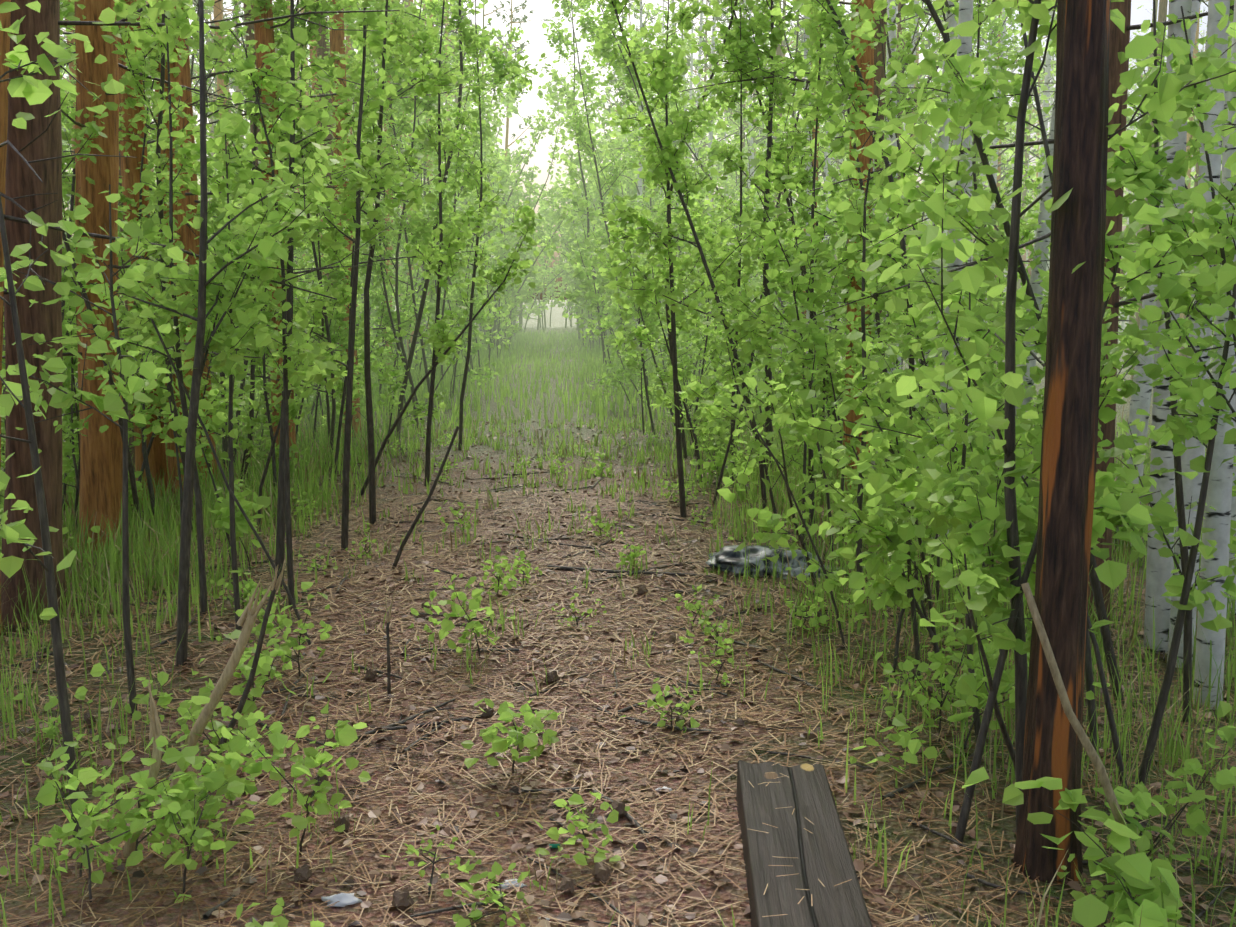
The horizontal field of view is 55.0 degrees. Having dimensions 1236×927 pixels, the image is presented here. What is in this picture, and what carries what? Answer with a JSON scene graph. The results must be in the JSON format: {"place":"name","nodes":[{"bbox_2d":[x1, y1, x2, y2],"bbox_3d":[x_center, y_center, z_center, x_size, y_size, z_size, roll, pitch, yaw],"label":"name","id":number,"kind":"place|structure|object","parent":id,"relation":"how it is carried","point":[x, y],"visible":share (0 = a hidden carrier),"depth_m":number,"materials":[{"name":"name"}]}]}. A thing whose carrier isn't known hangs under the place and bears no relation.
{"place":"outdoors","nodes":[
{"label":"outdoors","id":0,"kind":"place"},
{"bbox_2d":[0,300,1235,926],"bbox_3d":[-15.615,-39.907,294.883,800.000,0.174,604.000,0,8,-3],"label":"ground","id":1,"kind":"structure","parent":0,"point":[630,900],"depth_m":3.99,"materials":[{"name":"brown soil"}]},
{"bbox_2d":[321,893,362,906],"bbox_3d":[-0.686,1.086,2.961,0.107,0.032,0.057,0,8,-3],"label":"litter scrap","id":2,"kind":"object","parent":1,"relation":"on","point":[344,899],"visible":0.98,"depth_m":2.95,"materials":[{"name":"white paper"}]},
{"bbox_2d":[83,562,935,910],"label":"pine cones","id":3,"kind":"object","parent":1,"relation":"on","point":[403,900],"visible":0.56,"depth_m":3.32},
{"bbox_2d":[497,879,526,888],"bbox_3d":[-0.267,1.068,3.018,0.082,0.020,0.040,0,8,-3],"label":"litter scrap","id":4,"kind":"object","parent":1,"relation":"on","point":[512,882],"visible":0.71,"depth_m":3.01,"materials":[{"name":"white paper"}]},
{"bbox_2d":[549,844,559,847],"bbox_3d":[-0.172,1.041,3.232,0.031,0.023,0.032,0,8,-3],"label":"bottle cap","id":5,"kind":"object","parent":1,"relation":"on","point":[554,845],"visible":0.88,"depth_m":3.22,"materials":[{"name":"green plastic"}]},
{"bbox_2d":[0,0,1235,883],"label":"forest trees","id":6,"kind":"object","parent":1,"relation":"on","point":[930,482],"depth_m":5.31,"materials":[{"name":"green plant"}]},
{"bbox_2d":[0,326,1235,926],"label":"grass","id":7,"kind":"structure","parent":1,"relation":"on","point":[160,532],"depth_m":6.62,"materials":[{"name":"green plant"}]},
{"bbox_2d":[0,420,1235,926],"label":"ground litter leaves","id":8,"kind":"object","parent":1,"relation":"on","point":[318,892],"visible":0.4,"depth_m":4.11,"materials":[{"name":"brown plant"}]},
{"bbox_2d":[0,357,1235,926],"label":"herb plant","id":9,"kind":"object","parent":1,"relation":"on","point":[1138,869],"depth_m":3.12,"materials":[{"name":"green plant"}]},
{"bbox_2d":[0,460,1235,926],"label":"fallen twigs","id":10,"kind":"object","parent":1,"relation":"on","point":[630,922],"depth_m":4.51,"materials":[{"name":"brown wood"}]},
{"bbox_2d":[123,318,1139,896],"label":"fallen branches","id":11,"kind":"object","parent":1,"relation":"on","point":[203,718],"visible":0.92,"depth_m":3.41,"materials":[{"name":"brown wood"}]},
{"bbox_2d":[655,786,671,791],"bbox_3d":[0.138,0.989,3.603,0.053,0.015,0.033,0,8,-3],"label":"litter scrap","id":12,"kind":"object","parent":1,"relation":"on","point":[664,787],"visible":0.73,"depth_m":3.60,"materials":[{"name":"white paper"}]},
{"bbox_2d":[706,545,820,576],"bbox_3d":[0.803,0.526,6.570,0.646,0.143,0.385,0,8,-3],"label":"tire","id":13,"kind":"object","parent":1,"relation":"on","point":[724,557],"visible":0.65,"depth_m":6.46,"materials":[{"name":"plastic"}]},
{"bbox_2d":[776,565,842,578],"bbox_3d":[1.045,0.585,6.393,0.421,0.073,0.241,0,8,-3],"label":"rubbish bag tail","id":14,"kind":"object","parent":13,"relation":"attached to","point":[794,570],"visible":0.29,"depth_m":6.36},
{"bbox_2d":[736,760,872,926],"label":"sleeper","id":15,"kind":"object","parent":1,"relation":"on","point":[821,852],"depth_m":2.94,"materials":[{"name":"grey wood"}]},
{"bbox_2d":[60,0,1221,299],"label":"sky","id":16,"kind":"structure","parent":0,"point":[533,30],"materials":[{"name":"white"}]},
{"bbox_2d":[60,0,1222,390],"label":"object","id":17,"kind":"object","parent":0,"point":[578,286],"depth_m":30.74,"materials":[{"name":"green plant"}]}
]}

